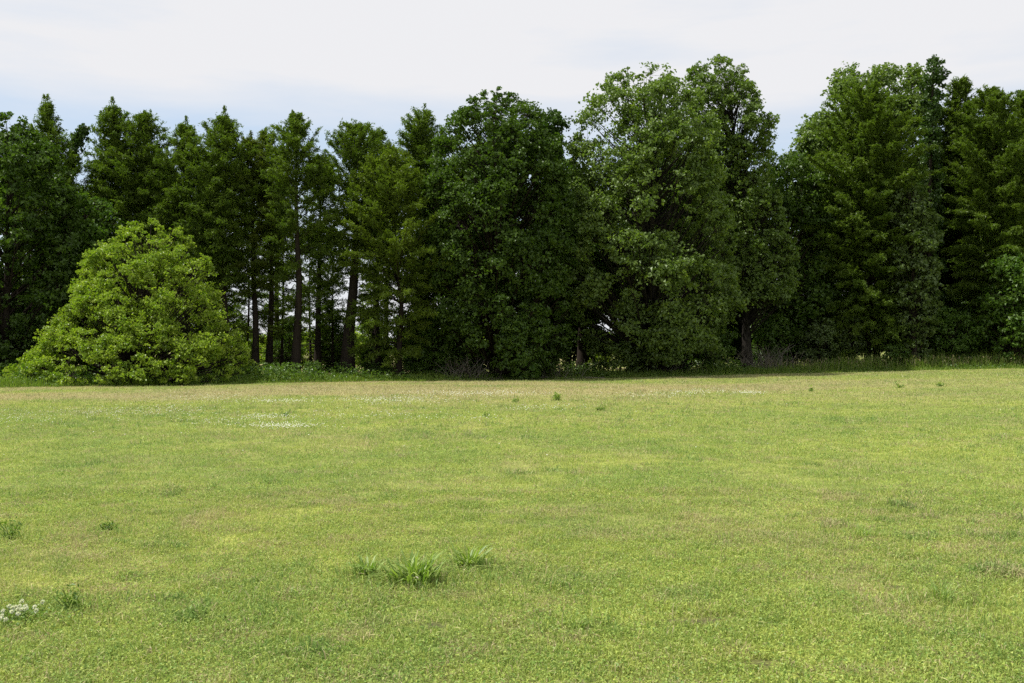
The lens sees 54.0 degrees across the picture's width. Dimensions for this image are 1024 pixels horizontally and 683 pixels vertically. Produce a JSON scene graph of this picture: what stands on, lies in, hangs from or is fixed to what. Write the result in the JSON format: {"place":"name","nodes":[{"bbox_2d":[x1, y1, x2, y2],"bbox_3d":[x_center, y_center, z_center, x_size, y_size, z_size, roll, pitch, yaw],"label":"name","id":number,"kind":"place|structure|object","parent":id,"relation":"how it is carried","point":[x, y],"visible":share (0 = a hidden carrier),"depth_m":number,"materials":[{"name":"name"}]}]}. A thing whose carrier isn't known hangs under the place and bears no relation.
{"place":"outdoors","nodes":[
{"label":"outdoors","id":0,"kind":"place"},
{"bbox_2d":[0,352,1023,682],"bbox_3d":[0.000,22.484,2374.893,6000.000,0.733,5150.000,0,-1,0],"label":"ground","id":1,"kind":"structure","parent":0,"point":[598,522],"depth_m":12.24,"materials":[{"name":"plant"}]},
{"bbox_2d":[0,516,22,539],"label":"weed","id":2,"kind":"object","parent":1,"relation":"on","point":[12,532],"visible":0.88,"depth_m":8.68,"materials":[{"name":"green plant"}]},
{"bbox_2d":[0,184,45,356],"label":"broadleaf tree","id":3,"kind":"object","parent":1,"relation":"on","point":[23,278],"depth_m":63.92,"materials":[{"name":"green plant"}]},
{"bbox_2d":[4,314,65,363],"bbox_3d":[-25.214,0.393,53.149,2.838,3.712,3.190,0,-1,24],"label":"shrub","id":4,"kind":"object","parent":1,"relation":"on","point":[18,331],"visible":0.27,"depth_m":52.51,"materials":[{"name":"green plant"}]},
{"bbox_2d":[0,111,90,378],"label":"broadleaf tree","id":5,"kind":"object","parent":1,"relation":"on","point":[19,231],"visible":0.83,"depth_m":52.50,"materials":[{"name":"green plant"}]},
{"bbox_2d":[0,598,90,626],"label":"white clover","id":6,"kind":"object","parent":1,"relation":"on","point":[24,608],"visible":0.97,"depth_m":6.15,"materials":[{"name":"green plant"}]},
{"bbox_2d":[2,93,92,323],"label":"cypress tree","id":7,"kind":"object","parent":1,"relation":"on","point":[48,119],"visible":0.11,"depth_m":57.60,"materials":[{"name":"green plant"}]},
{"bbox_2d":[44,123,91,286],"bbox_3d":[-26.924,-5.298,60.030,3.527,15.540,1.758,0,-1,0],"label":"ivy clad snag","id":8,"kind":"object","parent":1,"relation":"on","point":[82,130],"visible":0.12,"depth_m":59.85,"materials":[{"name":"green plant"}]},
{"bbox_2d":[52,583,83,611],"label":"weed","id":9,"kind":"object","parent":1,"relation":"on","point":[75,593],"visible":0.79,"depth_m":6.37,"materials":[{"name":"green plant"}]},
{"bbox_2d":[33,191,137,373],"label":"broadleaf tree","id":10,"kind":"object","parent":1,"relation":"on","point":[91,228],"visible":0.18,"depth_m":54.77,"materials":[{"name":"green plant"}]},
{"bbox_2d":[98,519,118,531],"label":"weed","id":11,"kind":"object","parent":1,"relation":"on","point":[111,524],"visible":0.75,"depth_m":9.04,"materials":[{"name":"green plant"}]},
{"bbox_2d":[73,96,184,308],"bbox_3d":[-22.310,-6.077,59.047,6.870,16.846,6.950,0,-1,0],"label":"cypress tree","id":12,"kind":"object","parent":1,"relation":"on","point":[117,177],"visible":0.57,"depth_m":58.16,"materials":[{"name":"green plant"}]},
{"bbox_2d":[2,217,264,385],"bbox_3d":[-18.515,-1.933,50.058,11.682,8.613,11.627,0,-1,0],"label":"bright green tree","id":13,"kind":"object","parent":1,"relation":"on","point":[126,339],"visible":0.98,"depth_m":47.58,"materials":[{"name":"green plant"}]},
{"bbox_2d":[127,155,187,352],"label":"cypress tree","id":14,"kind":"object","parent":1,"relation":"on","point":[155,205],"visible":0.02,"depth_m":67.06,"materials":[{"name":"green plant"}]},
{"bbox_2d":[145,115,219,363],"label":"cypress tree","id":15,"kind":"object","parent":1,"relation":"on","point":[175,194],"visible":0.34,"depth_m":57.37,"materials":[{"name":"green plant"}]},
{"bbox_2d":[173,280,229,368],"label":"broadleaf tree","id":16,"kind":"object","parent":1,"relation":"on","point":[211,320],"visible":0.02,"depth_m":65.62,"materials":[{"name":"green plant"}]},
{"bbox_2d":[170,105,270,364],"bbox_3d":[-16.475,-5.607,57.044,5.534,15.759,4.994,0,-1,0],"label":"cypress tree","id":17,"kind":"object","parent":1,"relation":"on","point":[220,156],"visible":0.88,"depth_m":56.25,"materials":[{"name":"green plant"}]},
{"bbox_2d":[197,170,243,324],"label":"cypress tree","id":18,"kind":"object","parent":1,"relation":"on","point":[231,309],"visible":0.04,"depth_m":69.78,"materials":[{"name":"green plant"}]},
{"bbox_2d":[230,313,252,359],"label":"broadleaf tree","id":19,"kind":"object","parent":1,"relation":"on","point":[250,337],"visible":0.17,"depth_m":65.75,"materials":[{"name":"green plant"}]},
{"bbox_2d":[226,216,277,374],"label":"cypress tree","id":20,"kind":"object","parent":1,"relation":"on","point":[244,304],"visible":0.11,"depth_m":63.90,"materials":[{"name":"green plant"}]},
{"bbox_2d":[216,130,290,366],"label":"cypress tree","id":21,"kind":"object","parent":1,"relation":"on","point":[257,266],"visible":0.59,"depth_m":57.66,"materials":[{"name":"green plant"}]},
{"bbox_2d":[246,333,266,365],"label":"sunlit shrub","id":22,"kind":"object","parent":1,"relation":"on","point":[260,346],"visible":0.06,"depth_m":85.29,"materials":[{"name":"green plant"}]},
{"bbox_2d":[247,127,294,370],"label":"cypress tree","id":23,"kind":"object","parent":1,"relation":"on","point":[269,346],"visible":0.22,"depth_m":58.84,"materials":[{"name":"green plant"}]},
{"bbox_2d":[261,334,292,364],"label":"shrub","id":24,"kind":"object","parent":1,"relation":"on","point":[285,340],"visible":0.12,"depth_m":73.35,"materials":[{"name":"green plant"}]},
{"bbox_2d":[254,184,301,364],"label":"cypress tree","id":25,"kind":"object","parent":1,"relation":"on","point":[277,293],"visible":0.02,"depth_m":73.78,"materials":[{"name":"green plant"}]},
{"bbox_2d":[251,199,308,375],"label":"cypress tree","id":26,"kind":"object","parent":1,"relation":"on","point":[284,291],"visible":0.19,"depth_m":62.86,"materials":[{"name":"green plant"}]},
{"bbox_2d":[259,332,314,369],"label":"sunlit shrub","id":27,"kind":"object","parent":1,"relation":"on","point":[305,342],"visible":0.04,"depth_m":81.42,"materials":[{"name":"green plant"}]},
{"bbox_2d":[273,318,304,370],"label":"broadleaf tree","id":28,"kind":"object","parent":1,"relation":"on","point":[289,337],"visible":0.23,"depth_m":67.63,"materials":[{"name":"green plant"}]},
{"bbox_2d":[248,110,342,375],"bbox_3d":[-12.073,-5.418,56.232,5.170,15.407,4.606,0,-1,-18],"label":"cypress tree","id":29,"kind":"object","parent":1,"relation":"on","point":[293,134],"visible":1,"depth_m":56.20,"materials":[{"name":"green plant"}]},
{"bbox_2d":[288,222,336,364],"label":"cypress tree","id":30,"kind":"object","parent":1,"relation":"on","point":[310,327],"visible":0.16,"depth_m":65.93,"materials":[{"name":"green plant"}]},
{"bbox_2d":[302,360,323,375],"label":"shrub","id":31,"kind":"object","parent":1,"relation":"on","point":[317,365],"visible":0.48,"depth_m":53.40,"materials":[{"name":"green plant"}]},
{"bbox_2d":[281,149,346,366],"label":"cypress tree","id":32,"kind":"object","parent":1,"relation":"on","point":[319,316],"visible":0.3,"depth_m":60.62,"materials":[{"name":"green plant"}]},
{"bbox_2d":[303,329,329,365],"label":"sunlit shrub","id":33,"kind":"object","parent":1,"relation":"on","point":[307,353],"visible":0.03,"depth_m":83.11,"materials":[{"name":"green plant"}]},
{"bbox_2d":[314,308,343,372],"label":"broadleaf tree","id":34,"kind":"object","parent":1,"relation":"on","point":[337,324],"visible":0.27,"depth_m":64.59,"materials":[{"name":"green plant"}]},
{"bbox_2d":[310,225,348,370],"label":"cypress tree","id":35,"kind":"object","parent":1,"relation":"on","point":[326,309],"visible":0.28,"depth_m":63.38,"materials":[{"name":"green plant"}]},
{"bbox_2d":[313,117,395,375],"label":"cypress tree","id":36,"kind":"object","parent":1,"relation":"on","point":[349,153],"visible":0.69,"depth_m":57.50,"materials":[{"name":"green plant"}]},
{"bbox_2d":[355,325,381,367],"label":"sunlit shrub","id":37,"kind":"object","parent":1,"relation":"on","point":[358,334],"visible":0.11,"depth_m":86.80,"materials":[{"name":"green plant"}]},
{"bbox_2d":[343,553,396,576],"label":"grass tuft","id":38,"kind":"object","parent":1,"relation":"on","point":[368,566],"visible":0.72,"depth_m":7.30,"materials":[{"name":"plant"}]},
{"bbox_2d":[359,313,389,370],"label":"broadleaf tree","id":39,"kind":"object","parent":1,"relation":"on","point":[364,353],"visible":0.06,"depth_m":66.48,"materials":[{"name":"green plant"}]},
{"bbox_2d":[349,218,402,371],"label":"cypress tree","id":40,"kind":"object","parent":1,"relation":"on","point":[365,332],"visible":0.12,"depth_m":64.88,"materials":[{"name":"green plant"}]},
{"bbox_2d":[366,340,396,372],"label":"shrub","id":41,"kind":"object","parent":1,"relation":"on","point":[384,355],"visible":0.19,"depth_m":63.74,"materials":[{"name":"green plant"}]},
{"bbox_2d":[357,127,409,371],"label":"cypress tree","id":42,"kind":"object","parent":1,"relation":"on","point":[377,329],"visible":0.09,"depth_m":61.77,"materials":[{"name":"green plant"}]},
{"bbox_2d":[322,141,470,377],"bbox_3d":[-6.643,-4.485,56.370,7.104,13.607,8.168,0,-1,-40],"label":"cypress tree","id":43,"kind":"object","parent":1,"relation":"on","point":[394,189],"visible":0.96,"depth_m":55.69,"materials":[{"name":"green plant"}]},
{"bbox_2d":[391,278,437,370],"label":"broadleaf tree","id":44,"kind":"object","parent":1,"relation":"on","point":[404,339],"visible":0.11,"depth_m":63.28,"materials":[{"name":"green plant"}]},
{"bbox_2d":[344,548,491,586],"bbox_3d":[-0.667,1.582,7.088,0.900,0.276,0.678,0,-1,-30],"label":"grass tuft","id":45,"kind":"object","parent":1,"relation":"on","point":[409,572],"visible":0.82,"depth_m":7.04,"materials":[{"name":"plant"}]},
{"bbox_2d":[393,103,455,273],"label":"cypress tree","id":46,"kind":"object","parent":1,"relation":"on","point":[418,136],"visible":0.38,"depth_m":65.06,"materials":[{"name":"green plant"}]},
{"bbox_2d":[411,322,456,375],"bbox_3d":[-4.557,0.641,57.986,2.959,3.648,2.933,0,-1,6],"label":"shrub","id":47,"kind":"object","parent":1,"relation":"on","point":[431,355],"visible":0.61,"depth_m":57.27,"materials":[{"name":"green plant"}]},
{"bbox_2d":[397,271,479,370],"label":"broadleaf tree","id":48,"kind":"object","parent":1,"relation":"on","point":[430,296],"visible":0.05,"depth_m":62.60,"materials":[{"name":"green plant"}]},
{"bbox_2d":[432,155,481,317],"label":"cypress tree","id":49,"kind":"object","parent":1,"relation":"on","point":[458,171],"visible":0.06,"depth_m":69.45,"materials":[{"name":"green plant"}]},
{"bbox_2d":[441,322,490,375],"bbox_3d":[-2.645,0.480,58.070,3.190,3.712,2.838,0,-1,-7],"label":"shrub","id":50,"kind":"object","parent":1,"relation":"on","point":[469,356],"visible":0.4,"depth_m":57.53,"materials":[{"name":"green plant"}]},
{"bbox_2d":[429,536,503,569],"bbox_3d":[-0.314,1.600,7.614,0.496,0.247,0.578,0,-1,30],"label":"grass tuft","id":51,"kind":"object","parent":1,"relation":"on","point":[470,557],"visible":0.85,"depth_m":7.57,"materials":[{"name":"plant"}]},
{"bbox_2d":[433,354,502,379],"bbox_3d":[-2.562,1.465,56.159,4.169,1.502,3.281,0,-1,0],"label":"dead brush","id":52,"kind":"object","parent":1,"relation":"on","point":[468,371],"visible":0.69,"depth_m":56.28,"materials":[{"name":"plant"}]},
{"bbox_2d":[445,135,528,368],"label":"cypress tree","id":53,"kind":"object","parent":1,"relation":"on","point":[464,180],"visible":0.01,"depth_m":71.50,"materials":[{"name":"green plant"}]},
{"bbox_2d":[415,86,586,375],"bbox_3d":[-0.621,-6.146,57.923,10.331,17.009,10.244,0,-1,0],"label":"broadleaf tree","id":54,"kind":"object","parent":1,"relation":"on","point":[493,236],"visible":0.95,"depth_m":55.63,"materials":[{"name":"green plant"}]},
{"bbox_2d":[1,385,1001,454],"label":"clover blooms","id":55,"kind":"object","parent":1,"relation":"on","point":[277,424],"visible":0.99,"depth_m":26.87,"materials":[{"name":"white plant"}]},
{"bbox_2d":[0,357,1023,386],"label":"undergrowth","id":56,"kind":"object","parent":1,"relation":"on","point":[273,367],"visible":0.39,"depth_m":54.44,"materials":[{"name":"green plant"}]},
{"bbox_2d":[489,309,551,379],"bbox_3d":[0.610,0.241,55.335,3.153,4.124,3.545,0,-1,30],"label":"shrub","id":57,"kind":"object","parent":1,"relation":"on","point":[523,366],"visible":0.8,"depth_m":54.81,"materials":[{"name":"green plant"}]},
{"bbox_2d":[476,143,591,351],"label":"broadleaf tree","id":58,"kind":"object","parent":1,"relation":"on","point":[569,165],"visible":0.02,"depth_m":68.58,"materials":[{"name":"green plant"}]},
{"bbox_2d":[480,357,601,378],"bbox_3d":[1.670,1.514,57.514,7.177,1.432,2.966,0,-1,0],"label":"dead brush","id":59,"kind":"object","parent":1,"relation":"on","point":[543,376],"visible":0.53,"depth_m":57.23,"materials":[{"name":"plant"}]},
{"bbox_2d":[529,324,559,374],"bbox_3d":[1.606,0.659,60.021,2.959,3.648,2.933,0,-1,-9],"label":"shrub","id":60,"kind":"object","parent":1,"relation":"on","point":[550,351],"visible":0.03,"depth_m":59.37,"materials":[{"name":"green plant"}]},
{"bbox_2d":[522,107,576,368],"bbox_3d":[2.567,-5.882,60.794,3.452,16.456,3.073,0,-1,35],"label":"ivy clad snag","id":61,"kind":"object","parent":1,"relation":"on","point":[555,117],"visible":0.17,"depth_m":60.67,"materials":[{"name":"green plant"}]},
{"bbox_2d":[552,391,561,400],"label":"weed","id":62,"kind":"object","parent":1,"relation":"on","point":[557,396],"visible":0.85,"depth_m":32.78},
{"bbox_2d":[533,167,610,368],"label":"broadleaf tree","id":63,"kind":"object","parent":1,"relation":"on","point":[573,357],"visible":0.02,"depth_m":70.98,"materials":[{"name":"green plant"}]},
{"bbox_2d":[559,617,596,628],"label":"grass tuft","id":64,"kind":"object","parent":1,"relation":"on","point":[573,619],"visible":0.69,"depth_m":5.95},
{"bbox_2d":[545,168,614,370],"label":"broadleaf tree","id":65,"kind":"object","parent":1,"relation":"on","point":[581,355],"visible":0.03,"depth_m":64.68,"materials":[{"name":"green plant"}]},
{"bbox_2d":[577,222,612,370],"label":"broadleaf tree","id":66,"kind":"object","parent":1,"relation":"on","point":[600,265],"visible":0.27,"depth_m":62.47,"materials":[{"name":"green plant"}]},
{"bbox_2d":[588,332,618,368],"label":"sunlit shrub","id":67,"kind":"object","parent":1,"relation":"on","point":[603,356],"visible":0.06,"depth_m":82.94,"materials":[{"name":"green plant"}]},
{"bbox_2d":[615,337,648,372],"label":"shrub","id":68,"kind":"object","parent":1,"relation":"on","point":[620,342],"visible":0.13,"depth_m":60.67,"materials":[{"name":"green plant"}]},
{"bbox_2d":[604,146,691,343],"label":"broadleaf tree","id":69,"kind":"object","parent":1,"relation":"on","point":[659,166],"visible":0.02,"depth_m":72.64,"materials":[{"name":"green plant"}]},
{"bbox_2d":[547,61,753,371],"bbox_3d":[8.034,-7.260,60.869,12.547,19.007,13.021,0,-1,0],"label":"sycamore tree","id":70,"kind":"object","parent":1,"relation":"on","point":[650,277],"visible":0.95,"depth_m":58.40,"materials":[{"name":"green plant"}]},
{"bbox_2d":[631,358,706,375],"bbox_3d":[8.919,1.479,60.345,5.774,1.310,3.096,0,-1,0],"label":"dead brush","id":71,"kind":"object","parent":1,"relation":"on","point":[676,367],"visible":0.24,"depth_m":60.44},
{"bbox_2d":[667,324,696,370],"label":"shrub","id":72,"kind":"object","parent":1,"relation":"on","point":[686,363],"visible":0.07,"depth_m":61.51,"materials":[{"name":"green plant"}]},
{"bbox_2d":[636,135,733,367],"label":"broadleaf tree","id":73,"kind":"object","parent":1,"relation":"on","point":[688,214],"visible":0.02,"depth_m":72.91,"materials":[{"name":"green plant"}]},
{"bbox_2d":[672,197,760,359],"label":"broadleaf tree","id":74,"kind":"object","parent":1,"relation":"on","point":[736,343],"visible":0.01,"depth_m":72.49,"materials":[{"name":"green plant"}]},
{"bbox_2d":[698,326,740,368],"bbox_3d":[13.006,0.512,64.112,2.836,3.300,2.523,0,-1,-37],"label":"shrub","id":75,"kind":"object","parent":1,"relation":"on","point":[726,338],"visible":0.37,"depth_m":63.81,"materials":[{"name":"green plant"}]},
{"bbox_2d":[679,54,804,367],"bbox_3d":[14.997,-8.388,65.930,8.221,21.171,6.405,0,-1,0],"label":"sycamore tree","id":76,"kind":"object","parent":1,"relation":"on","point":[758,288],"visible":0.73,"depth_m":64.55,"materials":[{"name":"green plant"}]},
{"bbox_2d":[726,343,815,369],"bbox_3d":[16.468,1.056,64.279,6.917,2.002,3.482,0,-1,0],"label":"dead brush","id":77,"kind":"object","parent":1,"relation":"on","point":[765,360],"visible":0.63,"depth_m":64.37,"materials":[{"name":"plant"}]},
{"bbox_2d":[733,178,808,326],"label":"broadleaf tree","id":78,"kind":"object","parent":1,"relation":"on","point":[795,249],"visible":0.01,"depth_m":78.30,"materials":[{"name":"green plant"}]},
{"bbox_2d":[750,313,797,365],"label":"shrub","id":79,"kind":"object","parent":1,"relation":"on","point":[772,327],"visible":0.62,"depth_m":67.39,"materials":[{"name":"green plant"}]},
{"bbox_2d":[749,149,845,365],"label":"broadleaf tree","id":80,"kind":"object","parent":1,"relation":"on","point":[819,289],"visible":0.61,"depth_m":68.35,"materials":[{"name":"green plant"}]},
{"bbox_2d":[782,123,843,259],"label":"sycamore tree","id":81,"kind":"object","parent":1,"relation":"on","point":[807,139],"visible":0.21,"depth_m":74.99,"materials":[{"name":"green plant"}]},
{"bbox_2d":[794,317,843,365],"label":"shrub","id":82,"kind":"object","parent":1,"relation":"on","point":[819,335],"visible":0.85,"depth_m":67.06,"materials":[{"name":"green plant"}]},
{"bbox_2d":[795,281,845,363],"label":"broadleaf tree","id":83,"kind":"object","parent":1,"relation":"on","point":[801,360],"visible":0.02,"depth_m":75.30,"materials":[{"name":"green plant"}]},
{"bbox_2d":[796,137,874,352],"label":"cypress tree","id":84,"kind":"object","parent":1,"relation":"on","point":[854,299],"depth_m":82.82,"materials":[{"name":"green plant"}]},
{"bbox_2d":[834,314,867,360],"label":"shrub","id":85,"kind":"object","parent":1,"relation":"on","point":[844,344],"visible":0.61,"depth_m":67.50,"materials":[{"name":"green plant"}]},
{"bbox_2d":[842,522,883,536],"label":"grass tuft","id":86,"kind":"object","parent":1,"relation":"on","point":[858,533],"visible":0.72,"depth_m":8.86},
{"bbox_2d":[796,79,949,359],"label":"cypress tree","id":87,"kind":"object","parent":1,"relation":"on","point":[872,151],"visible":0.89,"depth_m":67.45,"materials":[{"name":"green plant"}]},
{"bbox_2d":[799,61,950,362],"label":"sycamore tree","id":88,"kind":"object","parent":1,"relation":"on","point":[913,77],"visible":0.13,"depth_m":75.64,"materials":[{"name":"green plant"}]},
{"bbox_2d":[763,354,1018,370],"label":"seeding grass","id":89,"kind":"structure","parent":1,"relation":"on","point":[764,364],"depth_m":65.01,"materials":[{"name":"plant"}]},
{"bbox_2d":[882,343,912,367],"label":"shrub","id":90,"kind":"object","parent":1,"relation":"on","point":[897,352],"visible":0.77,"depth_m":66.18,"materials":[{"name":"green plant"}]},
{"bbox_2d":[884,173,948,363],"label":"broadleaf tree","id":91,"kind":"object","parent":1,"relation":"on","point":[929,307],"visible":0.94,"depth_m":66.37,"materials":[{"name":"green plant"}]},
{"bbox_2d":[871,173,964,351],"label":"broadleaf tree","id":92,"kind":"object","parent":1,"relation":"on","point":[949,277],"visible":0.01,"depth_m":82.46,"materials":[{"name":"green plant"}]},
{"bbox_2d":[910,54,951,355],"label":"ivy clad snag","id":93,"kind":"object","parent":1,"relation":"on","point":[929,90],"visible":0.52,"depth_m":70.33,"materials":[{"name":"green plant"}]},
{"bbox_2d":[923,290,958,352],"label":"broadleaf tree","id":94,"kind":"object","parent":1,"relation":"on","point":[946,293],"visible":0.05,"depth_m":75.38,"materials":[{"name":"green plant"}]},
{"bbox_2d":[910,578,973,601],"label":"grass tuft","id":95,"kind":"object","parent":1,"relation":"on","point":[942,591],"visible":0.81,"depth_m":6.61,"materials":[{"name":"plant"}]},
{"bbox_2d":[900,146,988,323],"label":"broadleaf tree","id":96,"kind":"object","parent":1,"relation":"on","point":[947,282],"visible":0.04,"depth_m":80.96,"materials":[{"name":"green plant"}]},
{"bbox_2d":[926,306,979,360],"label":"shrub","id":97,"kind":"object","parent":1,"relation":"on","point":[956,342],"visible":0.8,"depth_m":67.25,"materials":[{"name":"green plant"}]},
{"bbox_2d":[932,76,984,281],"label":"cypress tree","id":98,"kind":"object","parent":1,"relation":"on","point":[961,90],"visible":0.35,"depth_m":74.67,"materials":[{"name":"green plant"}]},
{"bbox_2d":[942,282,976,356],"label":"broadleaf tree","id":99,"kind":"object","parent":1,"relation":"on","point":[953,305],"visible":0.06,"depth_m":73.74,"materials":[{"name":"green plant"}]},
{"bbox_2d":[951,307,1003,356],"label":"shrub","id":100,"kind":"object","parent":1,"relation":"on","point":[971,313],"visible":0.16,"depth_m":69.30,"materials":[{"name":"green plant"}]},
{"bbox_2d":[939,84,1023,352],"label":"cypress tree","id":101,"kind":"object","parent":1,"relation":"on","point":[998,175],"visible":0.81,"depth_m":69.08,"materials":[{"name":"green plant"}]},
{"bbox_2d":[970,244,1023,363],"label":"broadleaf tree","id":102,"kind":"object","parent":1,"relation":"on","point":[1011,309],"visible":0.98,"depth_m":65.77,"materials":[{"name":"green plant"}]},
{"bbox_2d":[997,89,1023,247],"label":"cypress tree","id":103,"kind":"object","parent":1,"relation":"on","point":[1019,93],"visible":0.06,"depth_m":72.58,"materials":[{"name":"green plant"}]},
{"bbox_2d":[0,346,1023,387],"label":"tall grass","id":104,"kind":"structure","parent":0,"point":[19,382],"depth_m":59.08,"materials":[{"name":"plant"}]},
{"bbox_2d":[0,0,1023,347],"label":"sky","id":105,"kind":"structure","parent":0,"point":[327,61],"materials":[{"name":"white"}]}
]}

